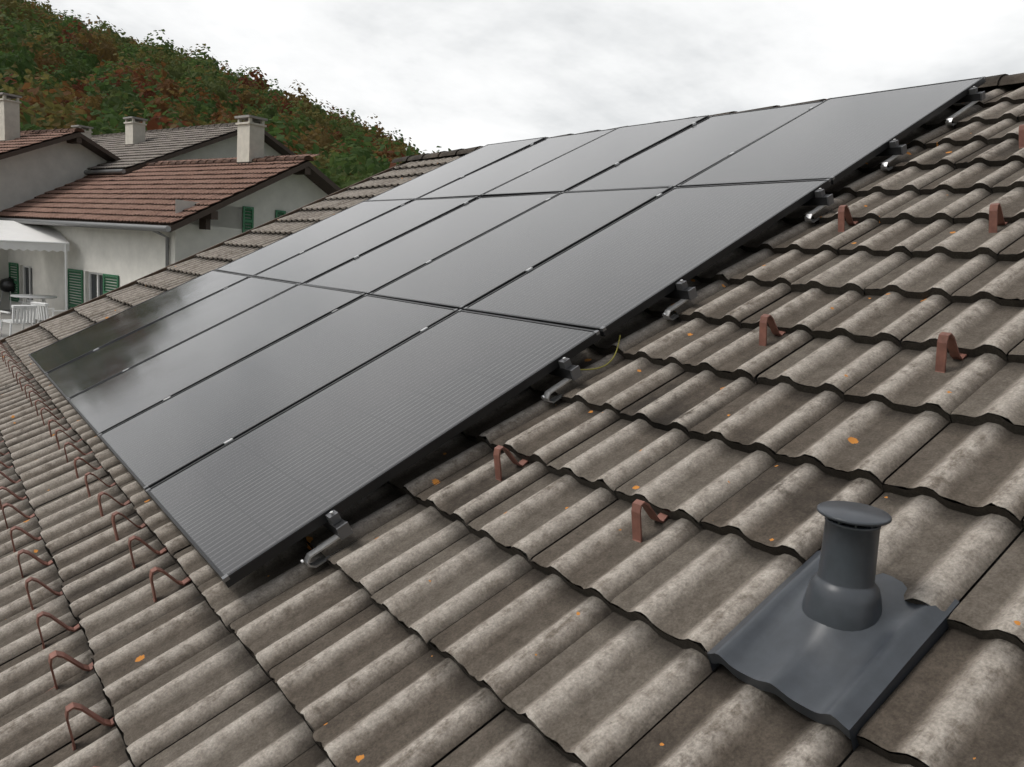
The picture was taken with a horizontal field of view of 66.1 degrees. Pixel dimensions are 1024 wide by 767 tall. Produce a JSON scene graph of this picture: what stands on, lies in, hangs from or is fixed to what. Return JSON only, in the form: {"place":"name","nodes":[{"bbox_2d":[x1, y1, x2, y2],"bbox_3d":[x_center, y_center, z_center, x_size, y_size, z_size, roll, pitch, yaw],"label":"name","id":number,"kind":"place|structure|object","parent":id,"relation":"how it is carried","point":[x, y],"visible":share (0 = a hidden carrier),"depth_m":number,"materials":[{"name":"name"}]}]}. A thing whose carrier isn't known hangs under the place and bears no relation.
{"place":"outdoors","nodes":[
{"label":"outdoors","id":0,"kind":"place"},
{"bbox_2d":[0,310,43,339],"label":"terrace paving","id":1,"kind":"structure","parent":0,"point":[17,327],"depth_m":20.87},
{"bbox_2d":[0,277,15,310],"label":"kettle barbecue","id":2,"kind":"object","parent":1,"relation":"on","point":[8,284],"visible":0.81,"depth_m":24.42,"materials":[{"name":"black metal"}]},
{"bbox_2d":[0,305,36,338],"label":"terrace chair","id":3,"kind":"object","parent":1,"relation":"on","point":[31,310],"visible":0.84,"depth_m":17.87,"materials":[{"name":"white plastic"}]},
{"bbox_2d":[10,294,56,316],"bbox_3d":[-13.250,-2.063,21.830,1.120,0.744,1.120,-2,11,-37],"label":"terrace table","id":4,"kind":"object","parent":1,"relation":"on","point":[34,296],"visible":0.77,"depth_m":21.65,"materials":[{"name":"white plastic"}]},
{"bbox_2d":[0,220,69,309],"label":"terrace awning","id":5,"kind":"object","parent":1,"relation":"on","point":[14,235],"visible":0.85,"depth_m":21.60,"materials":[{"name":"white fabric"}]},
{"bbox_2d":[30,302,66,322],"bbox_3d":[-11.188,-1.554,19.095,0.590,0.832,0.674,8,9,22],"label":"terrace chair","id":6,"kind":"object","parent":1,"relation":"on","point":[42,312],"visible":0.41,"depth_m":18.77,"materials":[{"name":"white plastic"}]},
{"bbox_2d":[0,115,340,316],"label":"house","id":7,"kind":"structure","parent":1,"relation":"on","point":[105,257],"depth_m":20.94,"materials":[{"name":"paint"}]},
{"bbox_2d":[0,154,319,223],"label":"house roof tiles","id":8,"kind":"object","parent":7,"relation":"attached to","point":[83,209],"visible":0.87,"depth_m":21.74,"materials":[{"name":"tile"}]},
{"bbox_2d":[146,156,313,165],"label":"house ridge caps","id":9,"kind":"object","parent":8,"relation":"on","point":[308,158],"visible":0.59,"depth_m":22.83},
{"bbox_2d":[71,116,295,174],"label":"house","id":10,"kind":"structure","parent":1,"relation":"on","point":[223,146],"depth_m":28.16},
{"bbox_2d":[87,125,237,169],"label":"house roof tiles","id":11,"kind":"object","parent":10,"relation":"attached to","point":[117,148],"visible":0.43,"depth_m":28.44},
{"bbox_2d":[91,121,260,136],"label":"house ridge caps","id":12,"kind":"object","parent":11,"relation":"on","point":[179,128],"visible":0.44,"depth_m":31.32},
{"bbox_2d":[29,0,1023,153],"label":"sky","id":13,"kind":"structure","parent":0,"point":[452,74],"materials":[{"name":"white"}]},
{"bbox_3d":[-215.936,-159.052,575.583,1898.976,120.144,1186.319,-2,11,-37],"label":"hill terrain","id":14,"kind":"structure","parent":0,"visible":0},
{"bbox_2d":[0,0,29,21],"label":"tree","id":15,"kind":"object","parent":14,"relation":"on","point":[9,4],"visible":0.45,"depth_m":253.04,"materials":[{"name":"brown plant"}]},
{"bbox_2d":[0,25,38,85],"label":"tree","id":16,"kind":"object","parent":14,"relation":"on","point":[23,63],"visible":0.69,"depth_m":177.15,"materials":[{"name":"green plant"}]},
{"bbox_2d":[0,5,42,62],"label":"tree","id":17,"kind":"object","parent":14,"relation":"on","point":[35,46],"visible":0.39,"depth_m":201.93,"materials":[{"name":"green plant"}]},
{"bbox_2d":[0,64,46,99],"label":"tree","id":18,"kind":"object","parent":14,"relation":"on","point":[25,92],"visible":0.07,"depth_m":148.60,"materials":[{"name":"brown plant"}]},
{"bbox_2d":[2,5,47,33],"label":"tree","id":19,"kind":"object","parent":14,"relation":"on","point":[39,27],"visible":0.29,"depth_m":239.48,"materials":[{"name":"green plant"}]},
{"bbox_2d":[19,100,46,130],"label":"tree","id":20,"kind":"object","parent":14,"relation":"on","point":[28,120],"visible":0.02,"depth_m":106.39,"materials":[{"name":"green plant"}]},
{"bbox_2d":[0,65,77,129],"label":"tree","id":21,"kind":"object","parent":14,"relation":"on","point":[49,107],"visible":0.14,"depth_m":114.67,"materials":[{"name":"green plant"}]},
{"bbox_2d":[23,0,55,22],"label":"tree","id":22,"kind":"object","parent":14,"relation":"on","point":[33,4],"visible":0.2,"depth_m":284.30,"materials":[{"name":"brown plant"}]},
{"bbox_2d":[20,34,61,76],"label":"tree","id":23,"kind":"object","parent":14,"relation":"on","point":[52,61],"visible":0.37,"depth_m":199.62,"materials":[{"name":"brown plant"}]},
{"bbox_2d":[29,10,61,44],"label":"tree","id":24,"kind":"object","parent":14,"relation":"on","point":[56,33],"visible":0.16,"depth_m":246.66,"materials":[{"name":"green plant"}]},
{"bbox_2d":[26,26,75,64],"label":"tree","id":25,"kind":"object","parent":14,"relation":"on","point":[56,46],"visible":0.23,"depth_m":208.88,"materials":[{"name":"green plant"}]},
{"bbox_2d":[34,71,72,94],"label":"tree","id":26,"kind":"object","parent":14,"relation":"on","point":[57,86],"visible":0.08,"depth_m":177.96,"materials":[{"name":"green plant"}]},
{"bbox_2d":[35,49,73,82],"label":"tree","id":27,"kind":"object","parent":14,"relation":"on","point":[56,65],"visible":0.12,"depth_m":199.56,"materials":[{"name":"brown plant"}]},
{"bbox_2d":[19,77,92,126],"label":"tree","id":28,"kind":"object","parent":14,"relation":"on","point":[30,100],"visible":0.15,"depth_m":136.30,"materials":[{"name":"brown plant"}]},
{"bbox_2d":[35,65,76,85],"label":"tree","id":29,"kind":"object","parent":14,"relation":"on","point":[67,74],"visible":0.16,"depth_m":189.97,"materials":[{"name":"green plant"}]},
{"bbox_2d":[38,67,74,93],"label":"tree","id":30,"kind":"object","parent":14,"relation":"on","point":[48,87],"visible":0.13,"depth_m":183.19,"materials":[{"name":"green plant"}]},
{"bbox_2d":[0,92,120,309],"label":"house","id":31,"kind":"structure","parent":14,"relation":"on","point":[30,172],"depth_m":25.35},
{"bbox_2d":[0,129,83,152],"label":"house roof tiles","id":32,"kind":"object","parent":31,"relation":"attached to","point":[22,141],"visible":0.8,"depth_m":25.18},
{"bbox_2d":[20,128,84,133],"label":"house ridge caps","id":33,"kind":"object","parent":32,"relation":"on","point":[63,129],"visible":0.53,"depth_m":25.96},
{"bbox_2d":[47,52,79,83],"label":"tree","id":34,"kind":"object","parent":14,"relation":"on","point":[72,73],"visible":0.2,"depth_m":201.67,"materials":[{"name":"green plant"}]},
{"bbox_2d":[36,109,101,133],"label":"tree","id":35,"kind":"object","parent":14,"relation":"on","point":[78,112],"visible":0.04,"depth_m":107.66,"materials":[{"name":"brown plant"}]},
{"bbox_2d":[55,45,87,84],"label":"tree","id":36,"kind":"object","parent":14,"relation":"on","point":[78,69],"visible":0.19,"depth_m":210.38,"materials":[{"name":"green plant"}]},
{"bbox_2d":[58,17,95,53],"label":"tree","id":37,"kind":"object","parent":14,"relation":"on","point":[79,27],"visible":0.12,"depth_m":241.16,"materials":[{"name":"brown plant"}]},
{"bbox_2d":[54,71,104,119],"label":"tree","id":38,"kind":"object","parent":14,"relation":"on","point":[95,101],"visible":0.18,"depth_m":149.88,"materials":[{"name":"brown plant"}]},
{"bbox_2d":[64,38,100,67],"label":"tree","id":39,"kind":"object","parent":14,"relation":"on","point":[93,61],"visible":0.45,"depth_m":230.67,"materials":[{"name":"green plant"}]},
{"bbox_2d":[63,108,106,134],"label":"tree","id":40,"kind":"object","parent":14,"relation":"on","point":[86,123],"visible":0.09,"depth_m":123.62,"materials":[{"name":"green plant"}]},
{"bbox_2d":[70,13,119,65],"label":"tree","id":41,"kind":"object","parent":14,"relation":"on","point":[108,49],"visible":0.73,"depth_m":234.33,"materials":[{"name":"brown plant"}]},
{"bbox_2d":[90,21,119,38],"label":"tree","id":42,"kind":"object","parent":14,"relation":"on","point":[104,24],"visible":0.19,"depth_m":320.65,"materials":[{"name":"green plant"}]},
{"bbox_2d":[83,103,128,134],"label":"tree","id":43,"kind":"object","parent":14,"relation":"on","point":[113,122],"visible":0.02,"depth_m":132.26,"materials":[{"name":"green plant"}]},
{"bbox_2d":[83,59,137,101],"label":"tree","id":44,"kind":"object","parent":14,"relation":"on","point":[101,86],"visible":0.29,"depth_m":183.18,"materials":[{"name":"green plant"}]},
{"bbox_2d":[78,70,149,122],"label":"tree","id":45,"kind":"object","parent":14,"relation":"on","point":[119,107],"visible":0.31,"depth_m":161.40,"materials":[{"name":"green plant"}]},
{"bbox_2d":[100,87,127,107],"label":"tree","id":46,"kind":"object","parent":14,"relation":"on","point":[113,91],"visible":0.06,"depth_m":173.62,"materials":[{"name":"green plant"}]},
{"bbox_2d":[92,63,156,99],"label":"tree","id":47,"kind":"object","parent":14,"relation":"on","point":[146,94],"visible":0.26,"depth_m":190.75,"materials":[{"name":"green plant"}]},
{"bbox_2d":[102,52,148,75],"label":"tree","id":48,"kind":"object","parent":14,"relation":"on","point":[120,60],"visible":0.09,"depth_m":223.39,"materials":[{"name":"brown plant"}]},
{"bbox_2d":[117,43,136,60],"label":"tree","id":49,"kind":"object","parent":14,"relation":"on","point":[121,54],"visible":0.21,"depth_m":276.32,"materials":[{"name":"green plant"}]},
{"bbox_2d":[136,45,169,66],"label":"tree","id":50,"kind":"object","parent":14,"relation":"on","point":[141,53],"visible":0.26,"depth_m":276.78,"materials":[{"name":"green plant"}]},
{"bbox_2d":[130,58,179,99],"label":"tree","id":51,"kind":"object","parent":14,"relation":"on","point":[166,84],"visible":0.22,"depth_m":201.05,"materials":[{"name":"brown plant"}]},
{"bbox_2d":[120,109,189,132],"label":"tree","id":52,"kind":"object","parent":14,"relation":"on","point":[152,124],"visible":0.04,"depth_m":121.22,"materials":[{"name":"brown plant"}]},
{"bbox_2d":[128,75,181,111],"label":"tree","id":53,"kind":"object","parent":14,"relation":"on","point":[152,87],"visible":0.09,"depth_m":178.28,"materials":[{"name":"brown plant"}]},
{"bbox_2d":[142,29,175,59],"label":"tree","id":54,"kind":"object","parent":14,"relation":"on","point":[166,47],"visible":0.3,"depth_m":309.80,"materials":[{"name":"green plant"}]},
{"bbox_2d":[138,89,180,127],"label":"tree","id":55,"kind":"object","parent":14,"relation":"on","point":[158,102],"visible":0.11,"depth_m":170.18,"materials":[{"name":"brown plant"}]},
{"bbox_2d":[143,96,197,129],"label":"tree","id":56,"kind":"object","parent":14,"relation":"on","point":[174,115],"visible":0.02,"depth_m":137.88,"materials":[{"name":"green plant"}]},
{"bbox_2d":[145,83,198,127],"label":"tree","id":57,"kind":"object","parent":14,"relation":"on","point":[187,111],"visible":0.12,"depth_m":172.29,"materials":[{"name":"brown plant"}]},
{"bbox_2d":[168,63,190,83],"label":"tree","id":58,"kind":"object","parent":14,"relation":"on","point":[179,71],"visible":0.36,"depth_m":257.72,"materials":[{"name":"green plant"}]},
{"bbox_2d":[173,100,215,124],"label":"tree","id":59,"kind":"object","parent":14,"relation":"on","point":[202,117],"visible":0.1,"depth_m":203.96,"materials":[{"name":"green plant"}]},
{"bbox_2d":[179,53,219,92],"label":"tree","id":60,"kind":"object","parent":14,"relation":"on","point":[183,77],"visible":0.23,"depth_m":244.48,"materials":[{"name":"green plant"}]},
{"bbox_2d":[177,77,222,116],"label":"tree","id":61,"kind":"object","parent":14,"relation":"on","point":[216,97],"visible":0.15,"depth_m":218.43,"materials":[{"name":"brown plant"}]},
{"bbox_2d":[184,81,217,117],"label":"tree","id":62,"kind":"object","parent":14,"relation":"on","point":[211,104],"visible":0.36,"depth_m":211.14,"materials":[{"name":"green plant"}]},
{"bbox_2d":[179,59,229,108],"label":"tree","id":63,"kind":"object","parent":14,"relation":"on","point":[223,94],"visible":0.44,"depth_m":230.44,"materials":[{"name":"green plant"}]},
{"bbox_2d":[194,47,219,74],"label":"tree","id":64,"kind":"object","parent":14,"relation":"on","point":[214,61],"visible":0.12,"depth_m":329.01,"materials":[{"name":"green plant"}]},
{"bbox_2d":[210,97,242,121],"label":"tree","id":65,"kind":"object","parent":14,"relation":"on","point":[229,112],"visible":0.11,"depth_m":204.81,"materials":[{"name":"brown plant"}]},
{"bbox_2d":[218,91,241,112],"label":"tree","id":66,"kind":"object","parent":14,"relation":"on","point":[233,99],"visible":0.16,"depth_m":238.69,"materials":[{"name":"green plant"}]},
{"bbox_2d":[222,102,272,122],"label":"tree","id":67,"kind":"object","parent":14,"relation":"on","point":[259,115],"visible":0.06,"depth_m":222.14,"materials":[{"name":"green plant"}]},
{"bbox_2d":[231,81,266,109],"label":"tree","id":68,"kind":"object","parent":14,"relation":"on","point":[245,100],"visible":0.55,"depth_m":254.66,"materials":[{"name":"brown plant"}]},
{"bbox_2d":[238,68,269,91],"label":"tree","id":69,"kind":"object","parent":14,"relation":"on","point":[254,76],"visible":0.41,"depth_m":324.12,"materials":[{"name":"brown plant"}]},
{"bbox_2d":[243,97,277,123],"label":"tree","id":70,"kind":"object","parent":14,"relation":"on","point":[270,112],"visible":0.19,"depth_m":233.16,"materials":[{"name":"green plant"}]},
{"bbox_2d":[267,92,291,114],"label":"tree","id":71,"kind":"object","parent":14,"relation":"on","point":[284,105],"visible":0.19,"depth_m":269.03,"materials":[{"name":"brown plant"}]},
{"bbox_2d":[265,113,303,153],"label":"tree","id":72,"kind":"object","parent":14,"relation":"on","point":[272,132],"visible":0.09,"depth_m":158.25,"materials":[{"name":"green plant"}]},
{"bbox_2d":[274,101,317,137],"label":"tree","id":73,"kind":"object","parent":14,"relation":"on","point":[302,122],"visible":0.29,"depth_m":238.63,"materials":[{"name":"green plant"}]},
{"bbox_2d":[280,80,311,111],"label":"tree","id":74,"kind":"object","parent":14,"relation":"on","point":[293,98],"visible":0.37,"depth_m":305.96,"materials":[{"name":"brown plant"}]},
{"bbox_2d":[273,121,330,178],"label":"tree","id":75,"kind":"object","parent":14,"relation":"on","point":[315,147],"visible":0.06,"depth_m":122.81,"materials":[{"name":"green plant"}]},
{"bbox_2d":[288,98,324,130],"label":"tree","id":76,"kind":"object","parent":14,"relation":"on","point":[319,120],"visible":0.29,"depth_m":257.47,"materials":[{"name":"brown plant"}]},
{"bbox_2d":[297,127,329,156],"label":"tree","id":77,"kind":"object","parent":14,"relation":"on","point":[307,141],"visible":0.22,"depth_m":206.86,"materials":[{"name":"brown plant"}]},
{"bbox_2d":[316,143,361,171],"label":"tree","id":78,"kind":"object","parent":14,"relation":"on","point":[320,159],"visible":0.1,"depth_m":183.45,"materials":[{"name":"green plant"}]},
{"bbox_2d":[328,142,379,188],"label":"tree","id":79,"kind":"object","parent":14,"relation":"on","point":[337,180],"visible":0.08,"depth_m":125.72,"materials":[{"name":"green plant"}]},
{"bbox_2d":[338,112,370,142],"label":"tree","id":80,"kind":"object","parent":14,"relation":"on","point":[345,133],"visible":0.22,"depth_m":261.35,"materials":[{"name":"green plant"}]},
{"bbox_2d":[330,123,391,179],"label":"tree","id":81,"kind":"object","parent":14,"relation":"on","point":[347,155],"visible":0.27,"depth_m":154.71,"materials":[{"name":"green plant"}]},
{"bbox_2d":[361,113,384,141],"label":"tree","id":82,"kind":"object","parent":14,"relation":"on","point":[377,135],"visible":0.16,"depth_m":309.80,"materials":[{"name":"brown plant"}]},
{"bbox_2d":[361,126,398,157],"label":"tree","id":83,"kind":"object","parent":14,"relation":"on","point":[386,152],"visible":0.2,"depth_m":244.52,"materials":[{"name":"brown plant"}]},
{"bbox_2d":[356,133,414,177],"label":"tree","id":84,"kind":"object","parent":14,"relation":"on","point":[371,162],"visible":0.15,"depth_m":145.50,"materials":[{"name":"green plant"}]},
{"label":"ground","id":85,"kind":"structure","parent":0,"visible":0},
{"bbox_2d":[0,90,1023,766],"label":"roof body","id":86,"kind":"structure","parent":85,"relation":"on","point":[584,440],"depth_m":2.80,"materials":[{"name":"black"}]},
{"bbox_2d":[0,86,1023,766],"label":"roof tiles","id":87,"kind":"object","parent":86,"relation":"on","point":[610,688],"visible":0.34,"depth_m":2.35,"materials":[{"name":"grey concrete"}]},
{"bbox_2d":[0,124,1023,766],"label":"snow guards","id":88,"kind":"object","parent":87,"relation":"attached to","point":[946,342],"visible":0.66,"depth_m":2.96,"materials":[{"name":"orange metal"}]},
{"bbox_2d":[93,86,984,567],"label":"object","id":89,"kind":"object","parent":87,"relation":"on","point":[339,526],"visible":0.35,"depth_m":3.44,"materials":[{"name":"grey metal"}]},
{"bbox_2d":[28,270,249,375],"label":"solar panel","id":90,"kind":"object","parent":89,"relation":"on","point":[71,348],"visible":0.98,"depth_m":6.57,"materials":[{"name":"black glass"}]},
{"bbox_2d":[45,276,298,403],"bbox_3d":[-2.497,-0.386,5.791,1.701,0.038,1.052,-33,27,-28],"label":"solar panel","id":91,"kind":"object","parent":89,"relation":"on","point":[88,371],"visible":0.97,"depth_m":5.73,"materials":[{"name":"black glass"}]},
{"bbox_2d":[67,283,364,439],"bbox_3d":[-1.858,-0.217,4.948,1.701,0.038,1.052,-33,27,-28],"label":"solar panel","id":92,"kind":"object","parent":89,"relation":"on","point":[114,401],"visible":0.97,"depth_m":4.87,"materials":[{"name":"black glass"}]},
{"bbox_2d":[98,294,457,493],"bbox_3d":[-1.218,-0.043,4.107,1.701,0.036,1.052,-33,28,-28],"label":"solar panel","id":93,"kind":"object","parent":89,"relation":"on","point":[161,441],"visible":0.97,"depth_m":4.01,"materials":[{"name":"black glass"}]},
{"bbox_2d":[215,199,413,276],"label":"solar panel","id":94,"kind":"object","parent":89,"relation":"on","point":[260,260],"visible":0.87,"depth_m":7.37,"materials":[{"name":"black glass"}]},
{"bbox_2d":[254,196,478,283],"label":"solar panel","id":95,"kind":"object","parent":89,"relation":"on","point":[329,255],"visible":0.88,"depth_m":6.52,"materials":[{"name":"black glass"}]},
{"bbox_2d":[146,309,600,587],"bbox_3d":[-0.579,0.129,3.266,1.701,0.038,1.052,-33,27,-28],"label":"solar panel","id":96,"kind":"object","parent":89,"relation":"on","point":[236,510],"visible":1,"depth_m":3.12,"materials":[{"name":"black glass"}]},
{"bbox_2d":[304,192,560,294],"bbox_3d":[-0.581,-1.045,5.749,1.701,0.038,1.052,-33,27,-28],"label":"solar panel","id":97,"kind":"object","parent":89,"relation":"on","point":[375,269],"visible":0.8,"depth_m":5.68,"materials":[{"name":"black glass"}]},
{"bbox_2d":[365,137,545,200],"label":"solar panel","id":98,"kind":"object","parent":89,"relation":"on","point":[449,172],"visible":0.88,"depth_m":8.17,"materials":[{"name":"black glass"}]},
{"bbox_2d":[417,128,616,198],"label":"solar panel","id":99,"kind":"object","parent":89,"relation":"on","point":[479,182],"visible":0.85,"depth_m":7.34,"materials":[{"name":"black glass"}]},
{"bbox_2d":[370,186,672,309],"bbox_3d":[0.057,-0.877,4.906,1.701,0.037,1.052,-33,27,-28],"label":"solar panel","id":100,"kind":"object","parent":89,"relation":"on","point":[476,269],"visible":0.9,"depth_m":4.82,"materials":[{"name":"black glass"}]},
{"bbox_2d":[481,115,708,196],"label":"solar panel","id":101,"kind":"object","parent":89,"relation":"on","point":[583,163],"visible":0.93,"depth_m":6.47,"materials":[{"name":"black glass"}]},
{"bbox_2d":[463,179,830,335],"bbox_3d":[0.697,-0.705,4.064,1.701,0.036,1.052,-33,27,-28],"label":"solar panel","id":102,"kind":"object","parent":89,"relation":"on","point":[608,279],"visible":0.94,"depth_m":3.94,"materials":[{"name":"black glass"}]},
{"bbox_2d":[565,100,824,191],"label":"solar panel","id":103,"kind":"object","parent":89,"relation":"on","point":[679,158],"visible":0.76,"depth_m":5.65,"materials":[{"name":"black glass"}]},
{"bbox_2d":[677,76,985,186],"bbox_3d":[1.971,-1.541,4.862,1.701,0.037,1.052,-33,27,-28],"label":"solar panel","id":104,"kind":"object","parent":89,"relation":"on","point":[835,139],"visible":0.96,"depth_m":4.76,"materials":[{"name":"black glass"}]},
{"bbox_2d":[392,73,1023,162],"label":"ridge caps","id":105,"kind":"object","parent":87,"relation":"on","point":[1012,81],"visible":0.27,"depth_m":6.13,"materials":[{"name":"brown tile"}]},
{"bbox_2d":[707,550,959,751],"bbox_3d":[0.687,0.523,1.696,0.425,0.101,0.334,-33,27,-28],"label":"vent flashing","id":106,"kind":"object","parent":87,"relation":"on","point":[777,641],"visible":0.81,"depth_m":1.63,"materials":[{"name":"metal"}]},
{"bbox_2d":[802,501,891,631],"bbox_3d":[0.727,0.408,1.703,0.174,0.281,0.174,-2,11,-37],"label":"vent pipe","id":107,"kind":"object","parent":106,"relation":"on","point":[842,593],"visible":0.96,"depth_m":1.65,"materials":[{"name":"plastic"}]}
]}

